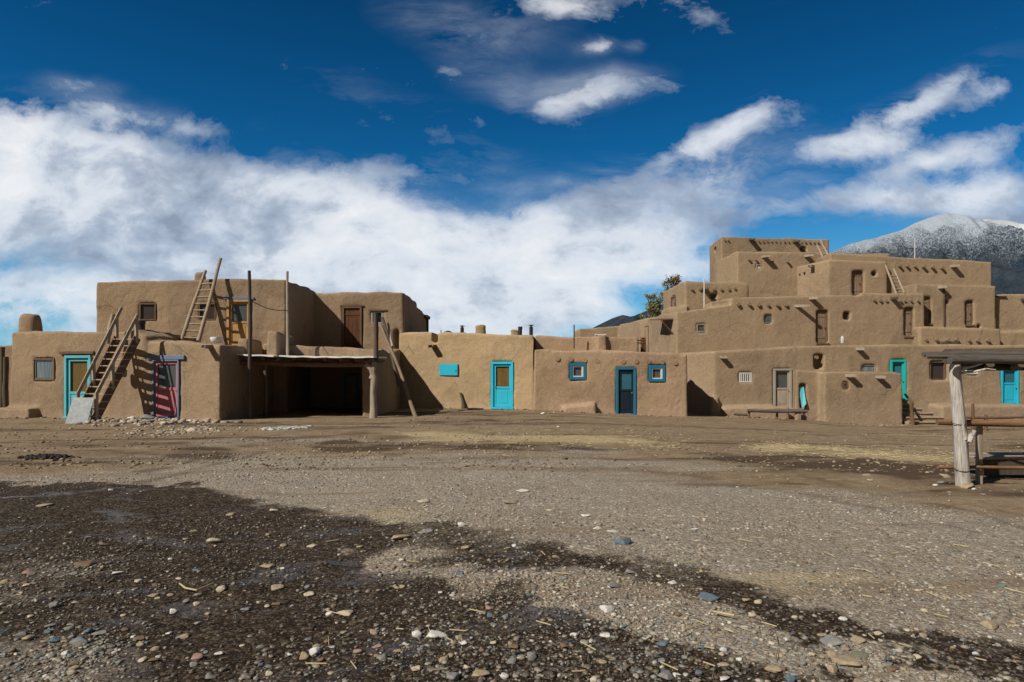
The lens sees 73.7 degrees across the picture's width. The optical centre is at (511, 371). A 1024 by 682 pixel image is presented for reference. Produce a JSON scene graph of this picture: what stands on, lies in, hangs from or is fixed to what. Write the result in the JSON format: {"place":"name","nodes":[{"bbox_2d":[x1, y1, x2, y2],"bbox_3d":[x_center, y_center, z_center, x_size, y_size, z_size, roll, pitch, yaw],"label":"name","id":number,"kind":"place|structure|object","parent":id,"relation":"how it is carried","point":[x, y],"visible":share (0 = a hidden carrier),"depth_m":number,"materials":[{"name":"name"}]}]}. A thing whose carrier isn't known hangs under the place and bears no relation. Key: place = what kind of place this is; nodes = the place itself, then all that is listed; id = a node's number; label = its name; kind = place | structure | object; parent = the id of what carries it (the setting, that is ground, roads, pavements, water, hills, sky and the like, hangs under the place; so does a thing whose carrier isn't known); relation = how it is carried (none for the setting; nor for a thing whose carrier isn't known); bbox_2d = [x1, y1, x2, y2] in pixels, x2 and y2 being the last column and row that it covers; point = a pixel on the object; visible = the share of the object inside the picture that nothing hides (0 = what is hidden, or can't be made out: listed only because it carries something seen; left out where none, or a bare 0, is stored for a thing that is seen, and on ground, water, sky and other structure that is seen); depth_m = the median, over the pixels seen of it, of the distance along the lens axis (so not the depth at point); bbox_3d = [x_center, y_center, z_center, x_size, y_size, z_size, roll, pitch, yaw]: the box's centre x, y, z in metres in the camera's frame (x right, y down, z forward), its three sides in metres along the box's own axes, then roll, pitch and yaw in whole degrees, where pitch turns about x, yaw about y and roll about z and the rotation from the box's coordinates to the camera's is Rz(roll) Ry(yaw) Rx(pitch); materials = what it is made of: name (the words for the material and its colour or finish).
{"place":"outdoors","nodes":[
{"label":"outdoors","id":0,"kind":"place"},
{"bbox_2d":[0,407,1023,681],"bbox_3d":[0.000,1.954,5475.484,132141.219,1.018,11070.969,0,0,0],"label":"ground","id":1,"kind":"structure","parent":0,"point":[1000,501],"depth_m":6.59,"materials":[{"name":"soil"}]},
{"bbox_2d":[0,345,11,407],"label":"adobe house","id":2,"kind":"structure","parent":1,"relation":"on","point":[5,366],"depth_m":26.72,"materials":[{"name":"brown concrete"}]},
{"bbox_2d":[17,453,80,460],"bbox_3d":[-8.492,1.555,12.529,1.056,0.136,0.814,0,0,-13],"label":"manure heap","id":3,"kind":"object","parent":1,"relation":"on","point":[54,457],"visible":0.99,"depth_m":12.40,"materials":[{"name":"soil"}]},
{"bbox_2d":[49,601,59,607],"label":"stone","id":4,"kind":"object","parent":1,"relation":"on","point":[55,604],"visible":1,"depth_m":4.71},
{"bbox_2d":[69,637,87,645],"bbox_3d":[-2.572,1.610,4.051,0.090,0.063,0.076,0,0,-40],"label":"stone","id":5,"kind":"object","parent":1,"relation":"on","point":[79,641],"visible":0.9,"depth_m":4.04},
{"bbox_2d":[65,398,93,423],"bbox_3d":[-13.206,1.197,20.860,0.769,0.802,0.218,0,0,0],"label":"metal sheet","id":6,"kind":"object","parent":1,"relation":"on","point":[80,410],"visible":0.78,"depth_m":20.85,"materials":[{"name":"metal"}]},
{"bbox_2d":[73,560,94,566],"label":"stone","id":7,"kind":"object","parent":1,"relation":"on","point":[87,563],"visible":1,"depth_m":5.59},
{"bbox_2d":[91,630,107,634],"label":"stone","id":8,"kind":"object","parent":1,"relation":"on","point":[102,632],"visible":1,"depth_m":4.19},
{"bbox_2d":[76,307,139,420],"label":"wooden staircase","id":9,"kind":"structure","parent":1,"relation":"on","point":[100,406],"depth_m":22.00,"materials":[{"name":"brown wood"}]},
{"bbox_2d":[139,414,154,419],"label":"stone","id":10,"kind":"object","parent":1,"relation":"on","point":[147,416],"visible":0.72,"depth_m":20.62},
{"bbox_2d":[58,416,242,430],"bbox_3d":[-10.931,1.502,20.318,5.092,0.307,3.819,0,0,0],"label":"rubble","id":11,"kind":"object","parent":1,"relation":"on","point":[155,420],"visible":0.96,"depth_m":20.23,"materials":[{"name":"stone"}]},
{"bbox_2d":[0,272,315,420],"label":"adobe house","id":12,"kind":"structure","parent":1,"relation":"on","point":[170,374],"depth_m":24.43,"materials":[{"name":"brown soil"}]},
{"bbox_2d":[33,358,55,380],"bbox_3d":[-16.615,-0.085,24.262,0.970,0.790,0.090,0,0,15],"label":"window","id":13,"kind":"structure","parent":12,"relation":"in","point":[43,368],"depth_m":24.27,"materials":[{"name":"brown wood"}]},
{"bbox_2d":[62,355,92,417],"bbox_3d":[-15.116,0.541,23.806,1.207,2.215,0.210,0,0,15],"label":"door","id":14,"kind":"structure","parent":12,"relation":"in","point":[76,367],"depth_m":23.89,"materials":[{"name":"teal paint"}]},
{"bbox_2d":[139,303,156,319],"bbox_3d":[-14.432,-2.376,27.080,0.661,0.688,0.100,0,0,0],"label":"window","id":15,"kind":"structure","parent":12,"relation":"in","point":[147,311],"depth_m":27.10,"materials":[{"name":"brown wood"}]},
{"bbox_2d":[152,359,180,418],"bbox_3d":[-11.549,0.588,22.819,1.117,1.990,0.210,0,0,15],"label":"door","id":16,"kind":"structure","parent":12,"relation":"in","point":[166,374],"depth_m":22.85,"materials":[{"name":"paint"}]},
{"bbox_2d":[180,258,221,341],"bbox_3d":[-11.992,-2.816,26.367,0.786,3.377,1.557,0,0,13],"label":"wooden ladder","id":17,"kind":"object","parent":12,"relation":"on","point":[198,338],"visible":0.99,"depth_m":26.22,"materials":[{"name":"brown wood"}]},
{"bbox_2d":[199,303,216,319],"bbox_3d":[-12.069,-2.376,27.080,0.688,0.688,0.100,0,0,0],"label":"window","id":18,"kind":"structure","parent":12,"relation":"in","point":[212,315],"depth_m":27.10,"materials":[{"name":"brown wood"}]},
{"bbox_2d":[209,337,222,342],"bbox_3d":[-10.046,-1.079,23.200,0.401,0.210,0.400,0,0,-45],"label":"basin","id":19,"kind":"object","parent":12,"relation":"on","point":[216,339],"visible":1,"depth_m":23.06,"materials":[{"name":"white ceramic"}]},
{"bbox_2d":[224,297,253,344],"bbox_3d":[-10.800,-1.942,27.045,1.198,2.046,0.210,0,0,0],"label":"door","id":20,"kind":"structure","parent":12,"relation":"in","point":[236,310],"depth_m":27.06,"materials":[{"name":"brown wood"}]},
{"bbox_2d":[98,424,274,437],"bbox_3d":[-8.730,1.570,18.523,4.280,0.145,3.808,0,0,0],"label":"rubble","id":21,"kind":"object","parent":1,"relation":"on","point":[204,428],"visible":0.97,"depth_m":18.36,"materials":[{"name":"stone"}]},
{"bbox_2d":[179,582,213,590],"bbox_3d":[-2.380,1.587,5.045,0.288,0.028,0.160,0,0,10],"label":"dry twig","id":22,"kind":"object","parent":1,"relation":"on","point":[183,586],"visible":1,"depth_m":4.99,"materials":[{"name":"wood"}]},
{"bbox_2d":[191,653,203,660],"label":"stone","id":23,"kind":"object","parent":1,"relation":"on","point":[197,656],"visible":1,"depth_m":3.80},
{"bbox_2d":[206,538,220,542],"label":"stone","id":24,"kind":"object","parent":1,"relation":"on","point":[213,540],"visible":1,"depth_m":6.46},
{"bbox_2d":[216,585,225,591],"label":"stone","id":25,"kind":"object","parent":1,"relation":"on","point":[221,588],"visible":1,"depth_m":5.01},
{"bbox_2d":[248,270,251,418],"bbox_3d":[-8.835,-0.802,23.005,0.148,5.206,0.144,0,0,0],"label":"tall pole","id":26,"kind":"object","parent":1,"relation":"on","point":[249,350],"visible":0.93,"depth_m":22.96,"materials":[{"name":"brown wood"}]},
{"bbox_2d":[261,564,274,567],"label":"stone","id":27,"kind":"object","parent":1,"relation":"on","point":[268,565],"visible":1,"depth_m":5.65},
{"bbox_2d":[271,584,283,590],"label":"stone","id":28,"kind":"object","parent":1,"relation":"on","point":[276,587],"visible":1,"depth_m":5.05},
{"bbox_2d":[256,425,311,429],"bbox_3d":[-6.442,1.575,19.186,1.530,0.081,1.553,0,0,-9],"label":"snow patch","id":29,"kind":"object","parent":1,"relation":"on","point":[280,427],"visible":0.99,"depth_m":19.08,"materials":[{"name":"snow"}]},
{"bbox_2d":[299,652,308,659],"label":"stone","id":30,"kind":"object","parent":1,"relation":"on","point":[304,655],"visible":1,"depth_m":3.78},
{"bbox_2d":[237,354,386,417],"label":"shade roof","id":31,"kind":"structure","parent":1,"relation":"on","point":[371,368],"depth_m":23.82,"materials":[{"name":"brown wood"}]},
{"bbox_2d":[286,271,288,360],"bbox_3d":[-8.285,-2.052,25.202,0.117,3.306,0.118,0,0,-39],"label":"tall pole","id":32,"kind":"object","parent":31,"relation":"on","point":[287,313],"visible":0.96,"depth_m":25.16,"materials":[{"name":"grey wood"}]},
{"bbox_2d":[373,313,378,361],"bbox_3d":[-4.822,-1.216,24.199,0.186,1.735,0.191,0,0,0],"label":"wooden pole","id":33,"kind":"object","parent":31,"relation":"on","point":[375,329],"visible":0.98,"depth_m":24.13,"materials":[{"name":"brown wood"}]},
{"bbox_2d":[309,647,320,655],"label":"stone","id":34,"kind":"object","parent":1,"relation":"on","point":[314,650],"visible":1,"depth_m":3.83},
{"bbox_2d":[337,610,353,615],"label":"stone","id":35,"kind":"object","parent":1,"relation":"on","point":[346,612],"visible":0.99,"depth_m":4.50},
{"bbox_2d":[263,292,429,415],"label":"adobe house","id":36,"kind":"structure","parent":1,"relation":"on","point":[343,323],"depth_m":30.79,"materials":[{"name":"brown soil"}]},
{"bbox_2d":[344,373,358,407],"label":"door","id":37,"kind":"structure","parent":36,"relation":"in","point":[357,402],"depth_m":30.23,"materials":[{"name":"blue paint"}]},
{"bbox_2d":[340,305,363,347],"bbox_3d":[-7.223,-1.971,30.845,1.072,2.070,0.210,0,0,0],"label":"door","id":38,"kind":"structure","parent":36,"relation":"in","point":[351,314],"depth_m":30.84,"materials":[{"name":"brown wood"}]},
{"bbox_2d":[369,309,386,323],"bbox_3d":[-6.038,-2.489,30.855,0.813,0.644,0.150,0,0,0],"label":"window","id":39,"kind":"structure","parent":36,"relation":"in","point":[380,311],"depth_m":30.84,"materials":[{"name":"grey paint"}]},
{"bbox_2d":[379,323,416,416],"bbox_3d":[-4.206,-0.096,25.263,0.188,3.585,2.602,0,0,-40],"label":"leaning pole","id":40,"kind":"object","parent":1,"relation":"on","point":[413,411],"visible":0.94,"depth_m":25.09,"materials":[{"name":"brown wood"}]},
{"bbox_2d":[381,317,400,386],"bbox_3d":[-4.539,-0.777,25.658,0.175,2.683,1.866,0,0,-31],"label":"leaning pole","id":41,"kind":"object","parent":40,"relation":"on","point":[392,359],"visible":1,"depth_m":25.43,"materials":[{"name":"brown wood"}]},
{"bbox_2d":[387,322,393,346],"bbox_3d":[-4.661,-1.428,26.099,0.103,1.037,1.127,0,0,-20],"label":"leaning pole","id":42,"kind":"object","parent":41,"relation":"on","point":[389,331],"visible":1,"depth_m":26.06,"materials":[{"name":"grey wood"}]},
{"bbox_2d":[391,534,410,539],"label":"stone","id":43,"kind":"object","parent":1,"relation":"on","point":[397,537],"visible":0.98,"depth_m":6.44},
{"bbox_2d":[412,630,421,637],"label":"stone","id":44,"kind":"object","parent":1,"relation":"on","point":[415,633],"visible":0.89,"depth_m":4.08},
{"bbox_2d":[426,630,446,638],"bbox_3d":[-0.451,1.563,4.062,0.134,0.043,0.102,0,0,-24],"label":"stone","id":45,"kind":"object","parent":1,"relation":"on","point":[432,634],"visible":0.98,"depth_m":4.03,"materials":[{"name":"stone"}]},
{"bbox_2d":[446,672,459,680],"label":"stone","id":46,"kind":"object","parent":1,"relation":"on","point":[453,676],"visible":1,"depth_m":3.48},
{"bbox_2d":[8,407,911,426],"bbox_3d":[-0.919,1.903,27.904,35.211,0.805,6.574,0,0,-11],"label":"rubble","id":47,"kind":"object","parent":1,"relation":"on","point":[44,417],"visible":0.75,"depth_m":28.57,"materials":[{"name":"stone"}]},
{"bbox_2d":[460,393,465,408],"bbox_3d":[-2.135,1.301,29.610,0.301,0.794,0.283,0,0,0],"label":"tree stump","id":48,"kind":"object","parent":1,"relation":"on","point":[463,406],"visible":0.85,"depth_m":29.57,"materials":[{"name":"brown wood"}]},
{"bbox_2d":[399,325,533,409],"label":"adobe house","id":49,"kind":"structure","parent":1,"relation":"on","point":[479,368],"depth_m":29.72,"materials":[{"name":"brown soil"}]},
{"bbox_2d":[490,362,513,408],"bbox_3d":[-0.409,0.583,29.137,1.064,2.020,0.210,0,0,20],"label":"door","id":50,"kind":"structure","parent":49,"relation":"in","point":[502,373],"depth_m":29.17,"materials":[{"name":"teal paint"}]},
{"bbox_2d":[472,669,490,676],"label":"stone","id":51,"kind":"object","parent":1,"relation":"on","point":[478,672],"visible":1,"depth_m":3.53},
{"bbox_2d":[503,499,518,503],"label":"stone","id":52,"kind":"object","parent":1,"relation":"on","point":[511,501],"visible":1,"depth_m":8.26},
{"bbox_2d":[527,652,536,660],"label":"stone","id":53,"kind":"object","parent":1,"relation":"on","point":[531,656],"visible":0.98,"depth_m":3.75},
{"bbox_2d":[599,605,614,612],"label":"stone","id":54,"kind":"object","parent":1,"relation":"on","point":[606,608],"visible":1,"depth_m":4.49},
{"bbox_2d":[533,325,687,415],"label":"adobe house","id":55,"kind":"structure","parent":1,"relation":"on","point":[600,373],"depth_m":28.56,"materials":[{"name":"brown soil"}]},
{"bbox_2d":[569,363,585,379],"bbox_3d":[2.758,-0.014,28.631,0.696,0.697,0.140,0,0,1],"label":"window","id":56,"kind":"structure","parent":55,"relation":"in","point":[577,371],"depth_m":28.57,"materials":[{"name":"blue paint"}]},
{"bbox_2d":[615,367,636,414],"bbox_3d":[4.767,0.829,28.585,0.900,2.041,0.223,0,0,0],"label":"door","id":57,"kind":"structure","parent":55,"relation":"in","point":[625,401],"depth_m":28.59,"materials":[{"name":"blue paint"}]},
{"bbox_2d":[638,337,645,351],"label":"roof gate","id":58,"kind":"structure","parent":55,"relation":"on","point":[643,343],"depth_m":30.94,"materials":[{"name":"brown wood"}]},
{"bbox_2d":[648,365,664,381],"bbox_3d":[6.061,0.071,28.580,0.694,0.696,0.140,0,0,1],"label":"window","id":59,"kind":"structure","parent":55,"relation":"in","point":[656,373],"depth_m":28.52,"materials":[{"name":"blue paint"}]},
{"bbox_2d":[608,583,620,587],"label":"stone","id":60,"kind":"object","parent":1,"relation":"on","point":[615,585],"visible":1,"depth_m":4.98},
{"bbox_2d":[613,538,631,544],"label":"stone","id":61,"kind":"object","parent":1,"relation":"on","point":[623,541],"visible":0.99,"depth_m":6.33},
{"bbox_2d":[575,314,674,352],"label":"adobe house","id":62,"kind":"structure","parent":1,"relation":"on","point":[614,331],"depth_m":38.62,"materials":[{"name":"brown concrete"}]},
{"bbox_2d":[639,293,662,318],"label":"cottonwood tree","id":63,"kind":"object","parent":1,"relation":"on","point":[653,309],"visible":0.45,"depth_m":61.84,"materials":[{"name":"green plant"}]},
{"bbox_2d":[656,640,668,645],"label":"stone","id":64,"kind":"object","parent":1,"relation":"on","point":[663,642],"visible":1,"depth_m":4.00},
{"bbox_2d":[305,421,1023,679],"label":"straw","id":65,"kind":"object","parent":1,"relation":"on","point":[760,446],"visible":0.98,"depth_m":6.02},
{"bbox_2d":[657,670,674,680],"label":"stone","id":66,"kind":"object","parent":1,"relation":"on","point":[667,675],"visible":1,"depth_m":3.49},
{"bbox_2d":[657,274,681,303],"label":"cottonwood tree","id":67,"kind":"object","parent":1,"relation":"on","point":[674,281],"visible":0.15,"depth_m":64.01,"materials":[{"name":"green plant"}]},
{"bbox_2d":[698,592,719,601],"bbox_3d":[1.373,1.584,4.812,0.137,0.040,0.140,4,4,-26],"label":"stone","id":68,"kind":"object","parent":1,"relation":"on","point":[708,597],"visible":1,"depth_m":4.78,"materials":[{"name":"stone"}]},
{"bbox_2d":[714,610,734,616],"bbox_3d":[1.369,1.559,4.403,0.138,0.020,0.016,0,0,40],"label":"dry twig","id":69,"kind":"object","parent":1,"relation":"on","point":[725,613],"visible":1,"depth_m":4.40,"materials":[{"name":"wood"}]},
{"bbox_2d":[764,665,781,672],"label":"stone","id":70,"kind":"object","parent":1,"relation":"on","point":[774,668],"visible":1,"depth_m":3.65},
{"bbox_2d":[747,409,807,419],"bbox_3d":[11.473,2.006,29.611,2.524,0.792,0.466,0,0,2],"label":"log bench","id":71,"kind":"object","parent":1,"relation":"on","point":[801,411],"visible":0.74,"depth_m":29.50,"materials":[{"name":"brown wood"}]},
{"bbox_2d":[784,674,795,681],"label":"stone","id":72,"kind":"object","parent":1,"relation":"on","point":[790,678],"visible":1,"depth_m":3.52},
{"bbox_2d":[620,237,1023,418],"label":"adobe pueblo","id":73,"kind":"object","parent":1,"relation":"on","point":[755,323],"visible":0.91,"depth_m":33.01,"materials":[{"name":"brown soil"}]},
{"bbox_2d":[671,295,675,306],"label":"door","id":74,"kind":"structure","parent":73,"relation":"in","point":[673,299],"depth_m":37.52,"materials":[{"name":"brown wood"}]},
{"bbox_2d":[696,324,705,332],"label":"window","id":75,"kind":"structure","parent":73,"relation":"in","point":[700,328],"depth_m":33.04,"materials":[{"name":"grey wood"}]},
{"bbox_2d":[739,373,751,381],"bbox_3d":[10.617,0.264,31.080,0.567,0.443,0.100,0,0,0],"label":"window","id":76,"kind":"structure","parent":73,"relation":"in","point":[743,377],"depth_m":31.04,"materials":[{"name":"white paint"}]},
{"bbox_2d":[764,315,771,322],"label":"window","id":77,"kind":"structure","parent":73,"relation":"in","point":[767,318],"depth_m":33.10,"materials":[{"name":"grey glass"}]},
{"bbox_2d":[773,369,792,408],"bbox_3d":[12.291,0.789,31.045,0.875,1.867,0.210,0,0,0],"label":"door","id":78,"kind":"structure","parent":73,"relation":"in","point":[782,378],"depth_m":31.05,"materials":[{"name":"grey wood"}]},
{"bbox_2d":[816,240,827,256],"bbox_3d":[16.806,-6.544,36.947,0.461,1.407,1.371,0,0,0],"label":"wooden ladder","id":79,"kind":"object","parent":73,"relation":"on","point":[819,249],"visible":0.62,"depth_m":37.01,"materials":[{"name":"brown wood"}]},
{"bbox_2d":[816,310,829,344],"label":"door","id":80,"kind":"structure","parent":73,"relation":"in","point":[821,315],"depth_m":33.15,"materials":[{"name":"brown wood"}]},
{"bbox_2d":[852,271,862,295],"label":"door","id":81,"kind":"structure","parent":73,"relation":"in","point":[857,278],"depth_m":35.20,"materials":[{"name":"brown wood"}]},
{"bbox_2d":[861,365,875,370],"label":"window","id":82,"kind":"structure","parent":73,"relation":"in","point":[864,367],"depth_m":31.10,"materials":[{"name":"grey glass"}]},
{"bbox_2d":[884,261,905,292],"bbox_3d":[19.390,-4.764,34.569,0.617,1.843,1.245,0,0,0],"label":"wooden ladder","id":83,"kind":"object","parent":73,"relation":"on","point":[898,280],"visible":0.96,"depth_m":34.43,"materials":[{"name":"brown wood"}]},
{"bbox_2d":[890,360,907,399],"bbox_3d":[17.546,0.371,31.045,0.782,1.836,0.210,0,0,0],"label":"door","id":84,"kind":"structure","parent":73,"relation":"in","point":[898,366],"depth_m":31.05,"materials":[{"name":"green paint"}]},
{"bbox_2d":[903,307,913,337],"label":"door","id":85,"kind":"structure","parent":73,"relation":"in","point":[907,326],"depth_m":33.15,"materials":[{"name":"brown wood"}]},
{"bbox_2d":[924,297,932,324],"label":"door","id":86,"kind":"structure","parent":73,"relation":"in","point":[926,299],"depth_m":33.64,"materials":[{"name":"brown wood"}]},
{"bbox_2d":[929,361,945,379],"bbox_3d":[19.390,-0.046,31.155,0.753,0.877,0.150,0,0,0],"label":"window","id":87,"kind":"structure","parent":73,"relation":"in","point":[937,369],"depth_m":31.20,"materials":[{"name":"brown wood"}]},
{"bbox_2d":[965,301,974,325],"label":"door","id":88,"kind":"structure","parent":73,"relation":"in","point":[968,304],"depth_m":33.64,"materials":[{"name":"brown wood"}]},
{"bbox_2d":[1000,371,1018,403],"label":"door","id":89,"kind":"structure","parent":73,"relation":"in","point":[1009,379],"depth_m":31.05,"materials":[{"name":"teal paint"}]},
{"bbox_2d":[819,634,844,645],"bbox_3d":[1.869,1.575,4.008,0.122,0.035,0.126,-5,5,5],"label":"stone","id":90,"kind":"object","parent":1,"relation":"on","point":[831,639],"visible":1,"depth_m":3.98,"materials":[{"name":"stone"}]},
{"bbox_2d":[827,665,837,672],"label":"stone","id":91,"kind":"object","parent":1,"relation":"on","point":[832,668],"visible":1,"depth_m":3.66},
{"bbox_2d":[831,655,861,666],"bbox_3d":[1.841,1.599,3.765,0.145,0.042,0.149,1,-2,6],"label":"stone","id":92,"kind":"object","parent":1,"relation":"on","point":[847,660],"visible":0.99,"depth_m":3.75,"materials":[{"name":"stone"}]},
{"bbox_2d":[795,370,902,424],"bbox_3d":[14.589,1.375,30.157,4.438,2.951,2.361,0,0,0],"label":"adobe room","id":93,"kind":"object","parent":1,"relation":"on","point":[869,397],"visible":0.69,"depth_m":29.30,"materials":[{"name":"brown soil"}]},
{"bbox_2d":[799,386,805,407],"bbox_3d":[12.692,1.099,29.810,0.198,0.950,0.380,0,0,0],"label":"painted plank","id":94,"kind":"object","parent":93,"relation":"in","point":[802,396],"visible":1,"depth_m":29.80,"materials":[{"name":"teal paint"}]},
{"bbox_2d":[879,387,885,393],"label":"blocked window","id":95,"kind":"structure","parent":93,"relation":"in","point":[882,390],"depth_m":29.27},
{"bbox_2d":[850,635,866,643],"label":"stone","id":96,"kind":"object","parent":1,"relation":"on","point":[856,639],"visible":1,"depth_m":4.01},
{"bbox_2d":[850,650,868,657],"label":"stone","id":97,"kind":"object","parent":1,"relation":"on","point":[854,653],"visible":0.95,"depth_m":3.82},
{"bbox_2d":[886,665,898,670],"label":"stone","id":98,"kind":"object","parent":1,"relation":"on","point":[892,668],"visible":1,"depth_m":3.68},
{"bbox_2d":[904,393,914,424],"bbox_3d":[17.241,1.634,29.722,0.231,1.349,1.929,0,0,19],"label":"stair rail","id":99,"kind":"object","parent":1,"relation":"on","point":[911,408],"visible":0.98,"depth_m":28.85,"materials":[{"name":"brown wood"}]},
{"bbox_2d":[902,403,944,423],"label":"adobe steps","id":100,"kind":"structure","parent":1,"relation":"on","point":[920,417],"depth_m":29.62,"materials":[{"name":"brown concrete"}]},
{"bbox_2d":[957,483,973,488],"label":"stone","id":101,"kind":"object","parent":1,"relation":"on","point":[966,485],"visible":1,"depth_m":9.45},
{"bbox_2d":[921,348,1023,485],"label":"drying rack","id":102,"kind":"object","parent":1,"relation":"on","point":[958,361],"visible":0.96,"depth_m":9.67,"materials":[{"name":"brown wood"}]},
{"bbox_2d":[928,403,1023,420],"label":"adobe bench","id":103,"kind":"object","parent":1,"relation":"on","point":[945,410],"visible":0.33,"depth_m":29.98,"materials":[{"name":"concrete"}]},
{"bbox_2d":[980,621,997,629],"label":"stone","id":104,"kind":"object","parent":1,"relation":"on","point":[993,625],"visible":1,"depth_m":4.32,"materials":[{"name":"stone"}]},
{"bbox_2d":[966,404,1023,430],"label":"rail fence","id":105,"kind":"object","parent":1,"relation":"on","point":[974,417],"visible":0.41,"depth_m":25.96,"materials":[{"name":"brown wood"}]},
{"bbox_2d":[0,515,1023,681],"bbox_3d":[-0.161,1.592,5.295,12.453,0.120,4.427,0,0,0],"label":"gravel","id":106,"kind":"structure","parent":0,"point":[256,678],"depth_m":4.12,"materials":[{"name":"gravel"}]},
{"bbox_2d":[0,412,1023,472],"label":"gravel","id":107,"kind":"structure","parent":0,"point":[384,457],"depth_m":13.39,"materials":[{"name":"gravel"}]},
{"bbox_2d":[0,0,1023,345],"label":"sky","id":108,"kind":"structure","parent":0,"point":[503,166],"materials":[{"name":"blue"}]},
{"bbox_2d":[594,213,1023,327],"bbox_3d":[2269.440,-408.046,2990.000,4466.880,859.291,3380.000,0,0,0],"label":"mountain","id":109,"kind":"structure","parent":0,"point":[1000,247],"depth_m":3134.46,"materials":[{"name":"snow"}]},
{"bbox_2d":[983,219,1023,229],"bbox_3d":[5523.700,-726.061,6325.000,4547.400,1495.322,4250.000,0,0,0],"label":"mountain","id":110,"kind":"structure","parent":0,"point":[1011,223],"depth_m":6484.53,"materials":[{"name":"snow"}]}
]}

